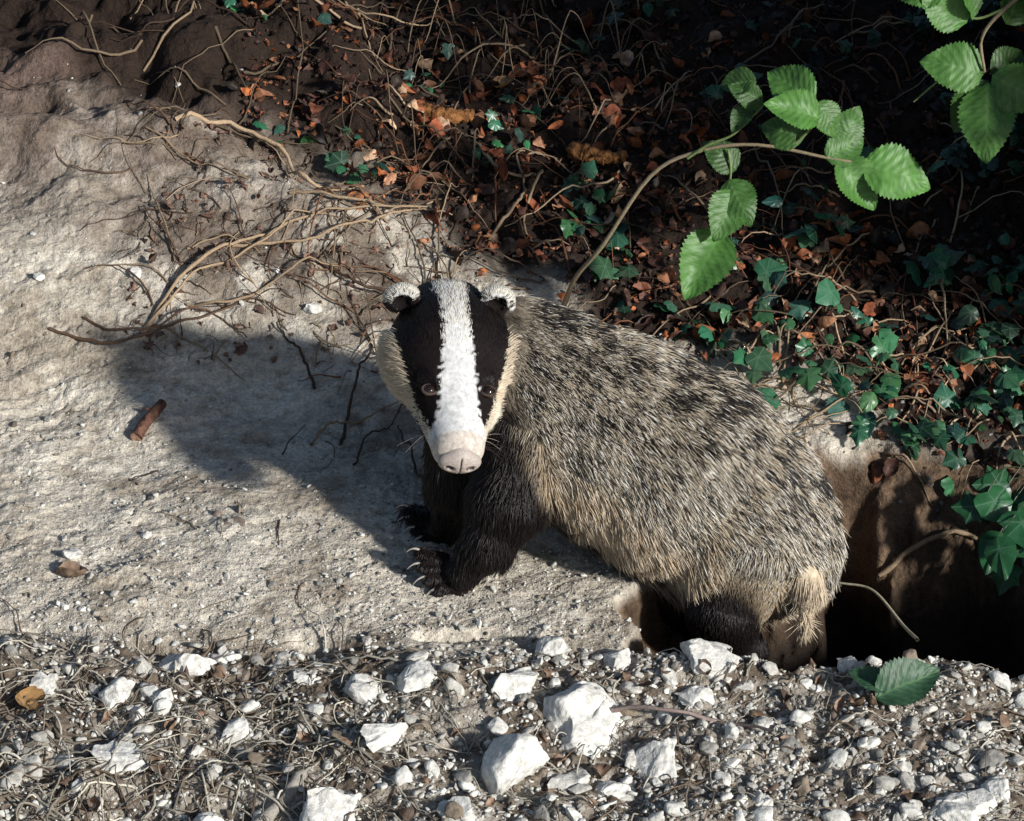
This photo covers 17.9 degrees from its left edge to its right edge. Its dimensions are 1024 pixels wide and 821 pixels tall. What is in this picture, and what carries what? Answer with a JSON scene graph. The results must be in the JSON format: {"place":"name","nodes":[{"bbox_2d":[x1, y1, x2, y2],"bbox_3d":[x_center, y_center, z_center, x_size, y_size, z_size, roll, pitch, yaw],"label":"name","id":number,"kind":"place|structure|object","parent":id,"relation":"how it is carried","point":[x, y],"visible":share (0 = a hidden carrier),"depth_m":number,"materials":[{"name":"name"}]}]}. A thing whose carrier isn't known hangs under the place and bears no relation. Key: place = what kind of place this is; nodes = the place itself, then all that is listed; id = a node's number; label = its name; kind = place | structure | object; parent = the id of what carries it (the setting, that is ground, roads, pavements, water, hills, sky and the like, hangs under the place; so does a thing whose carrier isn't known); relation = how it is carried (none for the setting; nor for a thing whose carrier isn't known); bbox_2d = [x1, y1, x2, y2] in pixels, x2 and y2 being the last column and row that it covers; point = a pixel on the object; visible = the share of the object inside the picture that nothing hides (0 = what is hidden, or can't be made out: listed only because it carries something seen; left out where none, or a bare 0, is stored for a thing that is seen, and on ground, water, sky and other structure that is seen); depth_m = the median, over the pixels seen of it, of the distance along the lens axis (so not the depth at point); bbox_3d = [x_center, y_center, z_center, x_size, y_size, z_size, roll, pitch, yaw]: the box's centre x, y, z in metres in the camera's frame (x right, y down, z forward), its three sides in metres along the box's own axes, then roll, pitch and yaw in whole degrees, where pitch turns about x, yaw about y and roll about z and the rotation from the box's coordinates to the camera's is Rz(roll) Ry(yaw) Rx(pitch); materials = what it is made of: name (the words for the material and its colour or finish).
{"place":"outdoors","nodes":[
{"label":"outdoors","id":0,"kind":"place"},
{"bbox_2d":[0,0,1023,820],"bbox_3d":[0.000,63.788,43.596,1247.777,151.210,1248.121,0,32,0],"label":"ground","id":1,"kind":"structure","parent":0,"point":[944,598],"depth_m":3.77,"materials":[{"name":"soil"}]},
{"bbox_2d":[130,399,166,440],"bbox_3d":[-0.415,0.012,3.717,0.016,0.028,0.060,15,35,23],"label":"broken stick","id":2,"kind":"object","parent":1,"relation":"on","point":[148,419],"visible":1,"depth_m":3.71,"materials":[{"name":"brown wood"}]},
{"bbox_2d":[417,102,474,124],"bbox_3d":[-0.088,-0.373,4.090,0.082,0.028,0.030,6,33,10],"label":"rotten bark","id":3,"kind":"object","parent":1,"relation":"on","point":[454,116],"visible":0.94,"depth_m":4.08,"materials":[{"name":"orange wood"}]},
{"bbox_2d":[0,0,1023,820],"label":"leaf litter","id":4,"kind":"object","parent":1,"relation":"on","point":[610,112],"visible":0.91,"depth_m":4.01,"materials":[{"name":"brown plant"}]},
{"bbox_2d":[0,0,1023,645],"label":"twigs","id":5,"kind":"object","parent":1,"relation":"on","point":[164,302],"visible":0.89,"depth_m":3.96,"materials":[{"name":"brown wood"}]},
{"bbox_2d":[0,598,1023,820],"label":"straw and roots","id":6,"kind":"object","parent":1,"relation":"on","point":[278,805],"visible":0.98,"depth_m":3.24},
{"bbox_2d":[29,267,1009,820],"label":"chalk stones","id":7,"kind":"object","parent":1,"relation":"on","point":[583,707],"visible":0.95,"depth_m":3.25,"materials":[{"name":"white stone"}]},
{"bbox_2d":[565,141,628,165],"bbox_3d":[0.105,-0.318,4.049,0.081,0.026,0.026,10,33,16],"label":"rotten bark","id":8,"kind":"object","parent":1,"relation":"on","point":[577,151],"visible":1,"depth_m":4.04,"materials":[{"name":"brown wood"}]},
{"bbox_2d":[375,278,849,659],"bbox_3d":[0.109,0.083,3.502,0.494,0.453,0.269,4,32,7],"label":"badger","id":9,"kind":"object","parent":1,"relation":"on","point":[699,498],"visible":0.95,"depth_m":3.41,"materials":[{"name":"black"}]},
{"bbox_2d":[225,0,1023,594],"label":"ivy","id":10,"kind":"object","parent":1,"relation":"on","point":[1003,548],"visible":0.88,"depth_m":3.83,"materials":[{"name":"green plant"}]},
{"bbox_2d":[562,64,929,306],"bbox_3d":[0.263,-0.223,3.721,0.426,0.352,0.120,2,32,4],"label":"bramble branch","id":11,"kind":"object","parent":1,"relation":"on","point":[707,259],"visible":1,"depth_m":3.69,"materials":[{"name":"green plant"}]},
{"bbox_2d":[839,582,918,640],"bbox_3d":[0.400,0.210,3.461,0.028,0.043,0.175,-12,34,-19],"label":"grass stem","id":12,"kind":"object","parent":1,"relation":"on","point":[910,633],"visible":0.99,"depth_m":3.49,"materials":[{"name":"beige plant"}]},
{"bbox_2d":[848,657,939,705],"bbox_3d":[0.389,0.273,3.283,0.094,0.035,0.054,0,32,0],"label":"fallen green leaf","id":13,"kind":"object","parent":1,"relation":"on","point":[899,681],"visible":1,"depth_m":3.29,"materials":[{"name":"green plant"}]},
{"bbox_2d":[878,529,977,576],"bbox_3d":[0.472,0.161,3.697,0.112,0.058,0.012,-2,32,-4],"label":"root","id":14,"kind":"object","parent":1,"relation":"on","point":[898,559],"visible":1,"depth_m":3.69,"materials":[{"name":"brown wood"}]},
{"bbox_2d":[901,0,1023,162],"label":"bramble branch","id":15,"kind":"object","parent":1,"relation":"on","point":[983,115],"visible":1,"depth_m":3.62,"materials":[{"name":"green plant"}]},
{"bbox_2d":[0,22,1023,820],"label":"gravel","id":16,"kind":"structure","parent":0,"point":[992,758],"depth_m":3.27,"materials":[{"name":"grey gravel"}]}
]}

